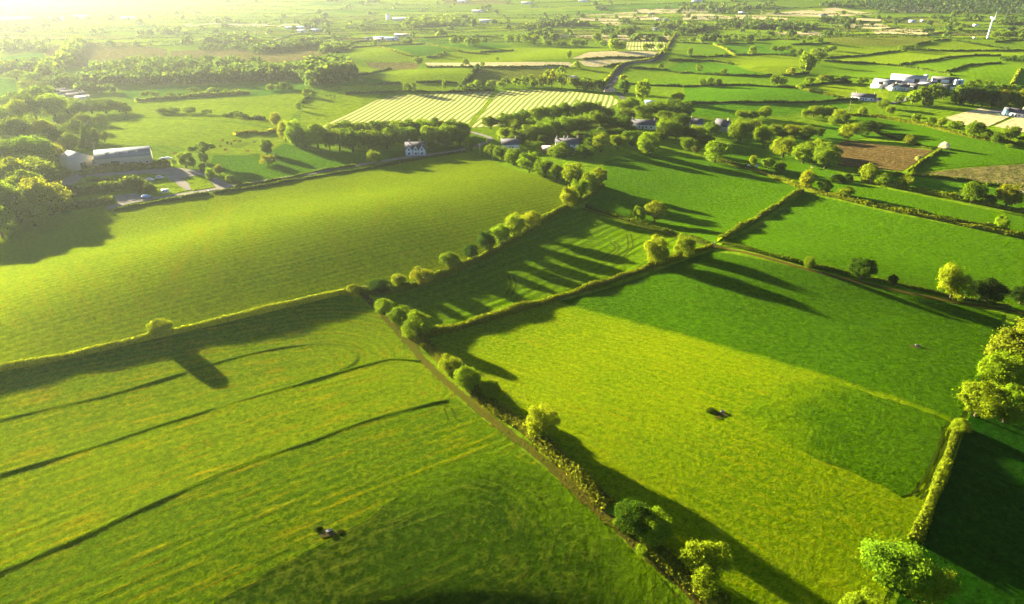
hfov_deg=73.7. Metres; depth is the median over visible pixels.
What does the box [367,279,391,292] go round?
tree
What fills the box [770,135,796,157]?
tree
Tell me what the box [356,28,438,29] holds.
hedge
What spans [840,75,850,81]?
tree
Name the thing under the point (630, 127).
tree
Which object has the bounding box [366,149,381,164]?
tree
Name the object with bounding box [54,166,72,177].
tree
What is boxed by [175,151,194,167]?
tree
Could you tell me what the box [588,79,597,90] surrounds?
tree
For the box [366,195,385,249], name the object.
wheel rut
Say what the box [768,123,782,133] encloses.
tree
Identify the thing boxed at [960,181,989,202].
tree
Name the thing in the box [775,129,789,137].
tree
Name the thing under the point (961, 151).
field
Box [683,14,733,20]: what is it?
field
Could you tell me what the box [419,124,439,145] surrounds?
tree
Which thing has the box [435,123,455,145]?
tree
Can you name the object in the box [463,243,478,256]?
tree
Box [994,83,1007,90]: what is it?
tree
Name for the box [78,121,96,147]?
conifer tree
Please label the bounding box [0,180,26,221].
tree
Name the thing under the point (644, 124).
bungalow
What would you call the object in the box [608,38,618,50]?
tree
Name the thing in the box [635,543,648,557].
bush
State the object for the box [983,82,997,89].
tree
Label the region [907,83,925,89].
outbuilding
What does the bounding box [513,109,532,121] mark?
tree
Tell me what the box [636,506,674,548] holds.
tree
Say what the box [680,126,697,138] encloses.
tree
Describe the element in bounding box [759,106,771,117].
tree
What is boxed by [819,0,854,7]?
wood
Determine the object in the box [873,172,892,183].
tree
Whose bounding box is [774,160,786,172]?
tree
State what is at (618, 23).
field
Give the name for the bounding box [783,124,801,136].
tree
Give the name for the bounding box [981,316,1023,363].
tree
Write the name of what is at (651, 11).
field
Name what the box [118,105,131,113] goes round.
tree
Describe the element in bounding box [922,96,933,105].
tree
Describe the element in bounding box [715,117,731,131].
house
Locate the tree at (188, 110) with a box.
[182,106,195,113]
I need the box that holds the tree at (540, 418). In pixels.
[525,402,561,437]
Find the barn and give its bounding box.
[58,150,93,170]
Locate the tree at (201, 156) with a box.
[197,153,208,162]
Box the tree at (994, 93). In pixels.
[985,89,1001,106]
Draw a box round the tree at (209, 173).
[205,168,214,179]
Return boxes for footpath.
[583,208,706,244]
[714,245,1023,313]
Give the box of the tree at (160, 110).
[154,107,168,113]
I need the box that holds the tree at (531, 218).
[520,211,541,230]
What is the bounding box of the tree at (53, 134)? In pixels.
[41,124,70,142]
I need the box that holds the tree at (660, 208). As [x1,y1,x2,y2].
[643,199,667,221]
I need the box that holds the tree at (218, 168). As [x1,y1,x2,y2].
[214,164,222,174]
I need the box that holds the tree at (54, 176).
[39,167,63,185]
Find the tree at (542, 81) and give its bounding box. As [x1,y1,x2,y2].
[538,75,547,86]
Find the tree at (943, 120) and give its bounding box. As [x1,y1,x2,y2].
[936,117,947,126]
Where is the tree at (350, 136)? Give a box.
[337,127,364,151]
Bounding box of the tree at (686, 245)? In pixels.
[672,232,696,256]
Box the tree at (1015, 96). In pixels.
[1008,90,1020,107]
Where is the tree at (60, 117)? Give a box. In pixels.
[52,113,71,124]
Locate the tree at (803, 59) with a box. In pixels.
[799,51,812,70]
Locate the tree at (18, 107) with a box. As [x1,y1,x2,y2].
[0,99,29,118]
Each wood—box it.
[0,37,47,52]
[0,57,43,73]
[33,34,87,77]
[48,68,185,86]
[73,80,116,91]
[83,54,265,73]
[177,60,302,83]
[198,42,248,49]
[201,31,251,43]
[248,35,323,52]
[298,51,358,87]
[318,41,351,52]
[401,13,456,26]
[536,16,578,26]
[599,25,620,31]
[658,18,682,28]
[678,1,775,11]
[682,19,706,32]
[715,17,818,29]
[817,14,855,22]
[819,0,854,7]
[996,18,1023,24]
[1000,55,1023,61]
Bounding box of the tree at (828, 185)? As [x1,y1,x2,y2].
[816,180,833,191]
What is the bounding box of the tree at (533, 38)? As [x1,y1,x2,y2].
[530,34,539,44]
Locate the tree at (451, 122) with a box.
[443,118,461,128]
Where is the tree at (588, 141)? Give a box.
[582,137,594,149]
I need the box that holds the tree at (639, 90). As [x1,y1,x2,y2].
[635,79,650,100]
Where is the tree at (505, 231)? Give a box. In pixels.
[491,224,510,242]
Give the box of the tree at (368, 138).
[357,126,380,149]
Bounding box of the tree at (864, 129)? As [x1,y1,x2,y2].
[858,125,871,135]
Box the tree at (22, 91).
[16,85,40,97]
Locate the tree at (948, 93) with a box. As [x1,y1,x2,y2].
[940,86,951,98]
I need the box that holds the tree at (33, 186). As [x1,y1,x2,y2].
[15,173,73,215]
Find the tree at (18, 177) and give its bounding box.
[0,167,42,188]
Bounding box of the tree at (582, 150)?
[573,144,596,157]
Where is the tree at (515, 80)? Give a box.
[511,77,520,85]
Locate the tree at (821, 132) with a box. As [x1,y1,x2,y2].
[814,127,826,136]
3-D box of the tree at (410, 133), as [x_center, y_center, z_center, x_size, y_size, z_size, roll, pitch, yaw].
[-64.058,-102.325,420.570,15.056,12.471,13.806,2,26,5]
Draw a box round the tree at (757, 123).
[747,119,761,133]
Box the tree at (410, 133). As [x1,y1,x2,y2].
[397,127,419,143]
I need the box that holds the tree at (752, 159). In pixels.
[749,155,756,164]
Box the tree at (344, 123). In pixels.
[334,119,351,128]
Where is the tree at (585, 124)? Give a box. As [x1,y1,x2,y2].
[573,115,593,132]
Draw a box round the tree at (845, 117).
[840,113,850,123]
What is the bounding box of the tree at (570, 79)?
[567,76,573,85]
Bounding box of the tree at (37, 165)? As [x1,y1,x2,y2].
[13,155,57,177]
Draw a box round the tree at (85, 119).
[73,111,93,125]
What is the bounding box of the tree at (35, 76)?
[20,72,45,80]
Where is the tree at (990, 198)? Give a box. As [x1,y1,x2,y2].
[979,193,997,203]
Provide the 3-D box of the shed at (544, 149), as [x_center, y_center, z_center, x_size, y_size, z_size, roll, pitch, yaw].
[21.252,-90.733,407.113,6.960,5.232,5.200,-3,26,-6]
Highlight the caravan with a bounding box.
[161,189,169,192]
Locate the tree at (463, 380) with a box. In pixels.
[451,364,481,390]
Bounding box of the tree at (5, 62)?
[0,59,15,67]
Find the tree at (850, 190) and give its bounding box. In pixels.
[837,186,855,194]
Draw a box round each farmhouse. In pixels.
[888,81,900,90]
[897,82,909,90]
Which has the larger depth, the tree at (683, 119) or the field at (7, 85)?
the field at (7, 85)
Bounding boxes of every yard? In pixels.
[58,168,203,185]
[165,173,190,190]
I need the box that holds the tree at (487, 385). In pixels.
[481,379,501,398]
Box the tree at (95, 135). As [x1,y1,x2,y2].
[90,127,99,143]
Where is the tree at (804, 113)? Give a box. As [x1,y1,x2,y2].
[801,108,811,117]
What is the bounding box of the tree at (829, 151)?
[812,141,843,168]
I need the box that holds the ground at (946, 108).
[0,0,1023,603]
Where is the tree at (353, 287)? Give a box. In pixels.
[345,284,359,295]
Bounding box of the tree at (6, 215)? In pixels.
[0,203,17,237]
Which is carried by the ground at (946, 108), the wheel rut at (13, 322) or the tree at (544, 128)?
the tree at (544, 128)
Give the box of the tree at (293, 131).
[283,118,303,145]
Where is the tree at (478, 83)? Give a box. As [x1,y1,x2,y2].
[473,79,483,88]
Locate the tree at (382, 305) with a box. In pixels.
[373,298,393,314]
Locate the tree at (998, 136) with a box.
[990,131,1005,142]
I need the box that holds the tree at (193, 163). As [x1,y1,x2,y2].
[189,157,195,167]
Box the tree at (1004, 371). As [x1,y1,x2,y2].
[975,348,1023,388]
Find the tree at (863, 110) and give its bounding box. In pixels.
[857,106,868,113]
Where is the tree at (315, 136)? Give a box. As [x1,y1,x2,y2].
[305,120,327,148]
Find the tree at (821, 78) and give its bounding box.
[816,74,832,81]
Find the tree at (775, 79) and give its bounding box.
[770,75,779,84]
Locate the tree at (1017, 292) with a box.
[1007,285,1023,304]
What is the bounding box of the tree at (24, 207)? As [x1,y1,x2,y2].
[5,193,52,225]
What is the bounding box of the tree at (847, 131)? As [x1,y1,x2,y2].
[838,122,860,138]
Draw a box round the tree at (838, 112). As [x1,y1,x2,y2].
[832,109,845,121]
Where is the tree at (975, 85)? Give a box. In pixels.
[964,83,979,88]
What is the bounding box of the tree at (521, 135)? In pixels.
[507,129,527,144]
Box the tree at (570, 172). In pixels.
[561,161,584,184]
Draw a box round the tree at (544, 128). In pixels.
[534,122,553,136]
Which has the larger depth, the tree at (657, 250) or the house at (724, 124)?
the house at (724, 124)
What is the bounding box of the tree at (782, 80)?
[779,76,788,84]
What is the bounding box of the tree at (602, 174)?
[592,167,607,183]
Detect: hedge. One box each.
[0,288,345,371]
[51,195,113,211]
[57,174,156,196]
[79,158,171,175]
[86,177,125,181]
[113,191,208,210]
[134,89,249,101]
[213,151,465,193]
[221,111,265,119]
[233,127,276,135]
[234,163,355,186]
[276,32,312,39]
[301,89,311,102]
[345,88,494,93]
[346,39,372,43]
[351,23,397,24]
[351,43,425,48]
[352,67,391,76]
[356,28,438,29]
[356,183,604,295]
[377,46,418,56]
[378,81,400,84]
[402,328,616,511]
[415,79,456,82]
[423,35,497,37]
[423,242,713,337]
[424,44,489,54]
[426,64,568,67]
[457,63,479,89]
[479,49,513,52]
[583,55,654,59]
[585,203,709,243]
[602,62,620,66]
[604,31,676,82]
[626,66,682,73]
[629,82,682,86]
[640,539,731,603]
[667,58,682,60]
[682,41,707,43]
[682,58,733,64]
[682,71,772,75]
[684,83,794,87]
[688,97,872,103]
[689,55,706,56]
[712,43,734,54]
[712,157,1023,239]
[717,188,803,241]
[721,241,1011,307]
[729,42,753,43]
[734,52,797,56]
[755,38,798,40]
[781,71,809,75]
[791,42,830,44]
[794,85,847,97]
[804,80,852,86]
[824,49,900,58]
[825,60,952,75]
[845,122,934,149]
[846,113,1023,145]
[853,16,951,22]
[854,30,948,35]
[861,177,1023,213]
[899,57,944,64]
[907,148,941,171]
[907,455,953,544]
[911,173,1023,187]
[913,40,931,44]
[914,48,1023,50]
[942,425,961,457]
[944,53,1000,57]
[945,61,1001,71]
[954,30,987,31]
[956,39,1008,48]
[994,38,1023,42]
[1010,67,1021,83]
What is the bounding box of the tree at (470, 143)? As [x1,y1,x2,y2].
[463,136,478,150]
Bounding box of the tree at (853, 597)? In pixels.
[838,584,893,603]
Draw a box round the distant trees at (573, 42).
[139,23,1023,142]
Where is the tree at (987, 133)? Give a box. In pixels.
[980,129,994,137]
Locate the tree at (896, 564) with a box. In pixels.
[855,533,939,596]
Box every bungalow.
[630,116,656,129]
[851,91,876,101]
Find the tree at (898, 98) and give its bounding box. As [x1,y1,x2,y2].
[894,94,904,103]
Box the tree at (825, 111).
[817,105,833,117]
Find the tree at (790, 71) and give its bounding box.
[786,67,796,75]
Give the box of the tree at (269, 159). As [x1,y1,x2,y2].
[259,154,275,164]
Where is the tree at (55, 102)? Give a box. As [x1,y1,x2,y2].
[37,91,69,116]
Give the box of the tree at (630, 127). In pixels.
[621,124,639,132]
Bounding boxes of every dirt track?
[360,294,702,603]
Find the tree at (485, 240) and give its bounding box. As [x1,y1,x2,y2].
[475,229,495,250]
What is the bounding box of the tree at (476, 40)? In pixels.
[471,37,480,45]
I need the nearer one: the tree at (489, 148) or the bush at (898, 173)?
the bush at (898, 173)
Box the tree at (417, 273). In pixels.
[409,265,433,284]
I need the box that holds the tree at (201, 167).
[198,163,205,171]
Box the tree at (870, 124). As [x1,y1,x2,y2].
[862,119,877,131]
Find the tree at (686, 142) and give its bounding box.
[681,137,693,150]
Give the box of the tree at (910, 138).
[905,134,916,144]
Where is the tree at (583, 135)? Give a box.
[570,131,588,144]
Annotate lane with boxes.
[105,148,466,208]
[471,131,492,147]
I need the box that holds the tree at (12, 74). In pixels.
[2,69,27,79]
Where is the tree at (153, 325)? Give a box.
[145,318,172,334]
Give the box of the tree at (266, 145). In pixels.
[259,139,273,153]
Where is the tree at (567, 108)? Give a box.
[558,102,579,116]
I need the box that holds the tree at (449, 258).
[439,251,459,265]
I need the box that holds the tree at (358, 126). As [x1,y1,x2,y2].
[348,120,371,133]
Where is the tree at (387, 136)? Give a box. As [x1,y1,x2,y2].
[375,127,397,148]
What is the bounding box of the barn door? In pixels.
[80,162,86,168]
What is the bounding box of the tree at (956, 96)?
[948,85,964,103]
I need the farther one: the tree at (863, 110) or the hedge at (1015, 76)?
the hedge at (1015, 76)
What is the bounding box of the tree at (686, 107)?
[672,101,696,116]
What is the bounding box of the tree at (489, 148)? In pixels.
[483,144,495,157]
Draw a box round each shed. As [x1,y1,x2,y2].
[93,146,152,166]
[373,36,388,38]
[385,37,397,39]
[392,17,408,19]
[394,34,409,36]
[541,145,552,153]
[645,100,654,104]
[870,84,888,88]
[873,78,902,84]
[890,74,928,82]
[918,82,931,86]
[931,76,959,83]
[938,84,955,89]
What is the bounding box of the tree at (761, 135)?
[753,124,777,147]
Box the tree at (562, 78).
[556,72,567,87]
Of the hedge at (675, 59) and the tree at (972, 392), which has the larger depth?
the hedge at (675, 59)
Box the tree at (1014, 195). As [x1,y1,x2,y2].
[993,182,1023,206]
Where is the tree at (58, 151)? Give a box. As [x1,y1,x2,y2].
[47,140,63,162]
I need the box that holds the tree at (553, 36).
[549,33,557,43]
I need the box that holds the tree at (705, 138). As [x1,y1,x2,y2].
[696,133,715,144]
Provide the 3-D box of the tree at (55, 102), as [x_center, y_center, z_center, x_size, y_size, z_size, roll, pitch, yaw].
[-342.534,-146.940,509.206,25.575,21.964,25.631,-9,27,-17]
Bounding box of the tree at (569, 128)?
[560,116,579,133]
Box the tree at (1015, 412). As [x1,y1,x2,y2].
[986,382,1023,426]
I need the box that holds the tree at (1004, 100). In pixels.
[995,88,1010,107]
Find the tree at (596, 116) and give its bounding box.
[588,110,605,129]
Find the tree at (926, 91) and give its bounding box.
[917,85,933,101]
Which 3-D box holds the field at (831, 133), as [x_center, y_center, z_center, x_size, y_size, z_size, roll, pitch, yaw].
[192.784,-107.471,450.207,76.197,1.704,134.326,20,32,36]
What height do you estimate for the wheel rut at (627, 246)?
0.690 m
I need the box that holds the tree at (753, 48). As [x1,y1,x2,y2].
[747,46,756,54]
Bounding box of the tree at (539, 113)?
[528,106,549,121]
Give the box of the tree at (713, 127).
[703,120,721,136]
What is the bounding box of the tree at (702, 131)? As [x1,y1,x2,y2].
[690,124,707,139]
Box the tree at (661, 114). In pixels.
[656,110,674,120]
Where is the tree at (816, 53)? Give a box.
[809,50,821,56]
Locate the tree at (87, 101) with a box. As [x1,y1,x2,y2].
[80,98,97,113]
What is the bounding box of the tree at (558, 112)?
[546,104,566,119]
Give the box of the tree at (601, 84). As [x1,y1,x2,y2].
[597,79,606,90]
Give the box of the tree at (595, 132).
[588,127,608,137]
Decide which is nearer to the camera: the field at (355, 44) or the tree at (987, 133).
the tree at (987, 133)
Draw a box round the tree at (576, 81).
[572,77,582,88]
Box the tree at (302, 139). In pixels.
[297,133,311,147]
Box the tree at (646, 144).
[637,132,661,155]
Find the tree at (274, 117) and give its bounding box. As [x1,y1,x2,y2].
[269,111,280,124]
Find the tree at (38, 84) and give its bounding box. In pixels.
[30,83,52,88]
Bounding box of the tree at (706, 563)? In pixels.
[678,537,734,598]
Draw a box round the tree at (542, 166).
[534,159,552,177]
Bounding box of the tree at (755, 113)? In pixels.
[749,110,758,118]
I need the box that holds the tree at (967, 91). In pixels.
[958,84,973,104]
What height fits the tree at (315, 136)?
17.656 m
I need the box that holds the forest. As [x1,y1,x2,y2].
[850,0,1023,14]
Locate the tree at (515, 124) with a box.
[507,118,521,130]
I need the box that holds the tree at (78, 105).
[66,99,88,113]
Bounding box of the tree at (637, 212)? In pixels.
[629,205,645,218]
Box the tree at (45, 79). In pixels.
[40,75,53,84]
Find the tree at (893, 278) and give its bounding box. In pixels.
[887,274,898,284]
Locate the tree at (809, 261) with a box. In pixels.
[804,256,815,268]
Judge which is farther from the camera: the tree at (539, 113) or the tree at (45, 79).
the tree at (45, 79)
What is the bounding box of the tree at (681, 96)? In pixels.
[671,91,685,100]
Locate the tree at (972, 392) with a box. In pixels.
[952,378,1010,419]
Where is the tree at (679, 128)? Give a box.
[670,121,685,138]
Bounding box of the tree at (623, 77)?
[619,74,627,80]
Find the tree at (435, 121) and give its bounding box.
[425,116,444,130]
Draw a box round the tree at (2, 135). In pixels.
[0,120,21,139]
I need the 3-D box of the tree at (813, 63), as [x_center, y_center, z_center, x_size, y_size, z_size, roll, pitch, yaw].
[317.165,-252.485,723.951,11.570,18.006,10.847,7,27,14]
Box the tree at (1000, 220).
[994,215,1010,227]
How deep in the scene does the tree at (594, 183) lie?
314.46 m
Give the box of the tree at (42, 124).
[24,119,60,138]
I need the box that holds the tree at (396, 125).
[386,121,407,140]
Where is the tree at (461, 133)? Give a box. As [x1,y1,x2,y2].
[449,128,466,145]
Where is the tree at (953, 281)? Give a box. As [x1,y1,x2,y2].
[935,261,977,300]
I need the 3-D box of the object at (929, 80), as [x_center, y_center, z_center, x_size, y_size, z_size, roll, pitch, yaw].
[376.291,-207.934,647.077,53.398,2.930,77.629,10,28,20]
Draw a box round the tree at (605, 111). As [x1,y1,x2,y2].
[599,107,616,116]
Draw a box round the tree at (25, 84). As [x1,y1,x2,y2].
[17,79,37,88]
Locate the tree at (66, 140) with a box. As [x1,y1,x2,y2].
[56,132,80,150]
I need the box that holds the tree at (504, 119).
[496,112,515,127]
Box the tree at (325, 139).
[320,131,335,149]
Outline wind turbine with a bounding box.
[986,12,996,38]
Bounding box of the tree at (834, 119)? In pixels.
[828,115,840,124]
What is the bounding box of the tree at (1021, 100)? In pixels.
[1017,88,1023,106]
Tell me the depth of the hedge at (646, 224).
277.60 m
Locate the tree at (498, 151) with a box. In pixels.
[492,144,507,160]
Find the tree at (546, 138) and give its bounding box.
[538,133,555,144]
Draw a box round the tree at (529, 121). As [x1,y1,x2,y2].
[521,118,537,125]
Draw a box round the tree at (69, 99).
[64,96,74,113]
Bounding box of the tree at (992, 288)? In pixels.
[966,276,1013,305]
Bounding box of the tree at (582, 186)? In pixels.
[570,177,591,197]
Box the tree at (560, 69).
[556,66,565,75]
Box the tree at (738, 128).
[726,118,754,143]
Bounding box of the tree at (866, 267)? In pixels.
[846,257,880,279]
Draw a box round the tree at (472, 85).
[467,83,476,89]
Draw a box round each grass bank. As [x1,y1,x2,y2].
[0,342,359,420]
[0,358,419,475]
[0,399,446,572]
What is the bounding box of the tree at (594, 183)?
[582,171,600,192]
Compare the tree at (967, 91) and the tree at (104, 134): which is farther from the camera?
the tree at (967, 91)
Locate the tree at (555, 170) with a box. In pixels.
[547,164,563,180]
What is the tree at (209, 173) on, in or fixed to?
on the ground at (946, 108)
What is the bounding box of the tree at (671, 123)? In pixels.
[656,117,675,136]
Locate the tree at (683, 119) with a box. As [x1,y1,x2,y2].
[669,113,690,126]
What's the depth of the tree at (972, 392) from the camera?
153.51 m
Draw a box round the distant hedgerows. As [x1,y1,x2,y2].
[0,0,1023,47]
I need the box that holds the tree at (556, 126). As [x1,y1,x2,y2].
[547,119,566,136]
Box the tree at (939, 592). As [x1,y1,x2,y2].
[903,560,962,603]
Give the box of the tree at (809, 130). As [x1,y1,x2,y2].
[794,124,817,138]
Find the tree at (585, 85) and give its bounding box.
[580,78,588,90]
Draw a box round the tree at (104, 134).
[99,130,108,141]
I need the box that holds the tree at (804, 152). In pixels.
[791,140,815,162]
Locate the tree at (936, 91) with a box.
[926,83,946,101]
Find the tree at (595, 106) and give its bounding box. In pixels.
[585,100,606,113]
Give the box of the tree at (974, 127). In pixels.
[964,119,989,135]
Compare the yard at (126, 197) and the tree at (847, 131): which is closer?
the yard at (126, 197)
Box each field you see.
[0,79,17,100]
[0,152,565,363]
[0,295,403,472]
[0,348,454,568]
[0,398,685,603]
[4,52,43,59]
[43,42,166,70]
[106,118,283,154]
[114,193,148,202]
[121,80,305,98]
[128,92,303,127]
[146,179,184,195]
[171,49,326,63]
[187,177,213,190]
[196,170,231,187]
[210,143,396,184]
[213,454,684,603]
[254,34,270,40]
[283,35,311,39]
[299,94,380,124]
[313,35,339,40]
[313,77,387,90]
[322,91,494,128]
[341,84,457,93]
[348,47,410,61]
[351,41,415,48]
[355,64,376,73]
[366,62,417,69]
[376,69,471,84]
[379,208,703,329]
[384,45,463,55]
[388,146,465,160]
[399,48,608,62]
[414,38,510,49]
[426,62,574,67]
[432,252,1002,603]
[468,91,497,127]
[471,68,567,86]
[472,90,618,127]
[555,251,1002,418]
[566,66,624,79]
[567,15,656,20]
[571,51,658,58]
[579,59,653,66]
[588,153,796,243]
[591,10,657,14]
[602,22,623,24]
[603,36,670,42]
[626,41,666,49]
[638,61,763,74]
[646,74,807,85]
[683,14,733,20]
[683,44,731,58]
[684,86,840,102]
[689,37,817,43]
[690,103,851,117]
[700,55,804,69]
[705,142,1023,231]
[719,45,794,55]
[720,193,1023,310]
[727,125,881,166]
[740,377,947,495]
[751,67,801,74]
[752,15,767,19]
[761,8,877,16]
[806,84,888,98]
[811,63,948,81]
[824,45,898,58]
[827,35,932,46]
[830,51,1023,64]
[836,140,932,170]
[839,24,888,29]
[850,116,1023,172]
[854,170,1023,207]
[855,18,880,20]
[872,28,935,34]
[886,23,951,31]
[896,314,1023,603]
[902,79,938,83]
[905,57,1023,71]
[918,41,1000,49]
[920,164,1023,185]
[946,108,1009,125]
[949,64,1018,84]
[987,109,1021,117]
[996,117,1023,131]
[1014,68,1023,84]
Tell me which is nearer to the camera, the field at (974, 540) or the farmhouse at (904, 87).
the field at (974, 540)
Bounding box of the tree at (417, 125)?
[401,117,427,137]
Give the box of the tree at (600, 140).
[592,130,610,151]
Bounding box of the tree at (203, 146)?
[185,141,215,161]
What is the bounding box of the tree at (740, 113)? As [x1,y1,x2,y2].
[735,110,745,117]
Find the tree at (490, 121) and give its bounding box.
[481,116,498,128]
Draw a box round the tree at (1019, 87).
[1014,85,1023,90]
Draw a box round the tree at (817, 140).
[809,138,827,162]
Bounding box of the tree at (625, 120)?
[617,114,633,128]
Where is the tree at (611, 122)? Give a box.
[599,116,623,129]
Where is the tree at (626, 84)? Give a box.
[619,80,631,93]
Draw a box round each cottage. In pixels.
[500,136,519,148]
[555,135,579,151]
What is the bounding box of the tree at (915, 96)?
[905,90,922,103]
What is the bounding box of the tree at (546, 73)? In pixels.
[542,69,549,77]
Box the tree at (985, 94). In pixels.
[977,88,991,106]
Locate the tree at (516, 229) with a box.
[503,211,525,236]
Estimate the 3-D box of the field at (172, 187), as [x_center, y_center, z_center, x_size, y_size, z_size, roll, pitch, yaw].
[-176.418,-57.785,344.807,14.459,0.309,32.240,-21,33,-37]
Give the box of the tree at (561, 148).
[547,142,574,157]
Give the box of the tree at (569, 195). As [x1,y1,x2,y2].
[559,185,578,207]
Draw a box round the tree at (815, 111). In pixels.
[808,106,819,116]
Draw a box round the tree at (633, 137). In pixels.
[621,130,642,145]
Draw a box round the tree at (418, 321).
[399,309,434,338]
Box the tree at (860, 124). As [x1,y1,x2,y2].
[852,121,865,125]
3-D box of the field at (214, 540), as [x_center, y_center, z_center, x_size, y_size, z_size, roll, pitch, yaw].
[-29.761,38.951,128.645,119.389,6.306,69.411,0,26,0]
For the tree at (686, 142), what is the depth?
413.60 m
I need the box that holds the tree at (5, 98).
[0,95,10,105]
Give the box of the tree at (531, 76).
[528,74,535,83]
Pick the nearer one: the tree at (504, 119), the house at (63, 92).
the tree at (504, 119)
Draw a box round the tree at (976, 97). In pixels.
[966,86,983,105]
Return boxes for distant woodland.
[0,0,1023,47]
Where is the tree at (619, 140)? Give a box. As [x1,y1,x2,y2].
[609,134,628,148]
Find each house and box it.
[52,86,66,94]
[60,87,76,96]
[66,90,82,97]
[74,93,89,100]
[405,139,425,155]
[457,0,466,2]
[472,10,483,12]
[479,19,491,22]
[604,84,615,91]
[689,116,702,126]
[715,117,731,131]
[1001,107,1023,117]
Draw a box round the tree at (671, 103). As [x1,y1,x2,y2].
[665,98,680,111]
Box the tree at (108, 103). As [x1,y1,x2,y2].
[91,97,118,113]
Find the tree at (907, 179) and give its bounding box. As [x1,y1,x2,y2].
[896,174,915,185]
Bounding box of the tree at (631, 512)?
[614,494,655,537]
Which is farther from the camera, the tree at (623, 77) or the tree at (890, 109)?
the tree at (623, 77)
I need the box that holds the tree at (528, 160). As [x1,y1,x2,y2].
[516,151,540,172]
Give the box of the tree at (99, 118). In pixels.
[90,113,107,124]
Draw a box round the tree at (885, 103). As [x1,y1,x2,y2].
[874,99,889,107]
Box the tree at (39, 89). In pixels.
[28,84,56,99]
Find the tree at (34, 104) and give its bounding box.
[11,93,53,119]
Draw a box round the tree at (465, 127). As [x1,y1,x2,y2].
[454,120,471,136]
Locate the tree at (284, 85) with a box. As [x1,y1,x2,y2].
[276,82,292,90]
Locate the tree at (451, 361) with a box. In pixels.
[437,353,461,376]
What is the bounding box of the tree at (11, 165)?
[0,155,32,187]
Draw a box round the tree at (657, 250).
[643,233,669,265]
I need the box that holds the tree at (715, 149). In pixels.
[704,140,732,162]
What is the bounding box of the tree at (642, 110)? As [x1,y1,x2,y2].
[634,105,654,118]
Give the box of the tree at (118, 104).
[114,101,127,111]
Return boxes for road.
[602,34,677,90]
[615,92,626,99]
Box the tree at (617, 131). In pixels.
[606,127,624,135]
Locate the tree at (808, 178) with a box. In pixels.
[799,169,817,186]
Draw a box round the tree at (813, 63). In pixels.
[805,55,816,70]
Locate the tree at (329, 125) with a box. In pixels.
[325,122,339,130]
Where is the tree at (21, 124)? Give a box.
[0,112,41,138]
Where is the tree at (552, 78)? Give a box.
[546,70,556,87]
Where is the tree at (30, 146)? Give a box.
[0,134,56,165]
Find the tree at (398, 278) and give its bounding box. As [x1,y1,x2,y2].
[391,273,406,283]
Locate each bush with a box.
[224,175,233,180]
[313,525,322,531]
[336,528,343,533]
[571,61,580,67]
[612,517,621,528]
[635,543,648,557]
[705,407,716,414]
[829,174,847,183]
[845,173,852,180]
[890,172,903,175]
[915,155,922,160]
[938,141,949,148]
[950,417,972,432]
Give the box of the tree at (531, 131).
[521,124,540,141]
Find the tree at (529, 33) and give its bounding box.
[525,30,534,41]
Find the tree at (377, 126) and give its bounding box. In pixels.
[366,120,391,136]
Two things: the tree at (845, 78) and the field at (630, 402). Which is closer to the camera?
the field at (630, 402)
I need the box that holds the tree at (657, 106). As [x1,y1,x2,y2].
[649,101,669,116]
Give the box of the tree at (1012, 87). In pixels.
[1001,84,1016,94]
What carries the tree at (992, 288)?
on the ground at (946, 108)
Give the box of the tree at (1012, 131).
[1001,125,1022,140]
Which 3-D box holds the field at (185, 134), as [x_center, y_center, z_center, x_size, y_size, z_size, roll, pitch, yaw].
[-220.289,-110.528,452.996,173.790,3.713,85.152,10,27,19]
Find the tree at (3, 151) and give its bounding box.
[0,138,22,162]
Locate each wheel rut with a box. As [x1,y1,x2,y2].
[0,304,17,327]
[3,297,25,324]
[22,270,45,320]
[29,269,53,317]
[53,270,84,321]
[60,269,92,319]
[76,265,109,323]
[82,263,118,321]
[116,256,142,316]
[122,255,150,315]
[147,235,181,292]
[152,234,188,291]
[174,196,220,304]
[184,213,214,283]
[242,222,247,263]
[247,221,253,263]
[327,213,340,256]
[332,213,346,256]
[361,195,381,248]
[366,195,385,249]
[450,408,456,419]
[506,275,511,293]
[511,275,516,294]
[617,234,628,256]
[622,234,633,256]
[910,428,946,494]
[919,433,951,499]
[921,429,951,493]
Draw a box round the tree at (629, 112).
[616,107,635,119]
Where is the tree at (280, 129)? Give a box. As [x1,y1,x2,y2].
[276,119,287,140]
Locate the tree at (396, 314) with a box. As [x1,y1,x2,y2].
[386,305,410,326]
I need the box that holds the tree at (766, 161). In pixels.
[761,158,775,168]
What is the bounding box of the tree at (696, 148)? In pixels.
[691,145,700,152]
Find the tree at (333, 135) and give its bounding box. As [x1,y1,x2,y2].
[327,127,347,150]
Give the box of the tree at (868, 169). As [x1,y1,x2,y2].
[857,163,877,179]
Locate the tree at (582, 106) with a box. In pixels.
[573,99,593,116]
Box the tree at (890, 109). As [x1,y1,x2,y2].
[886,106,895,113]
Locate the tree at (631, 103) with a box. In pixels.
[616,96,640,109]
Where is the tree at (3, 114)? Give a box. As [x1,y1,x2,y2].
[0,107,13,120]
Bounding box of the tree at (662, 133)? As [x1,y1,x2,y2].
[653,123,671,138]
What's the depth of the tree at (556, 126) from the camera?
439.35 m
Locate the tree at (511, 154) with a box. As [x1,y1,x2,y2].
[504,147,521,165]
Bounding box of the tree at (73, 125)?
[60,117,85,134]
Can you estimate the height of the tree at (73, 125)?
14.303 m
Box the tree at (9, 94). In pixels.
[5,91,18,100]
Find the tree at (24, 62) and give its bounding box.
[15,61,35,65]
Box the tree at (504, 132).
[496,127,512,138]
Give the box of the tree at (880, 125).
[876,121,883,130]

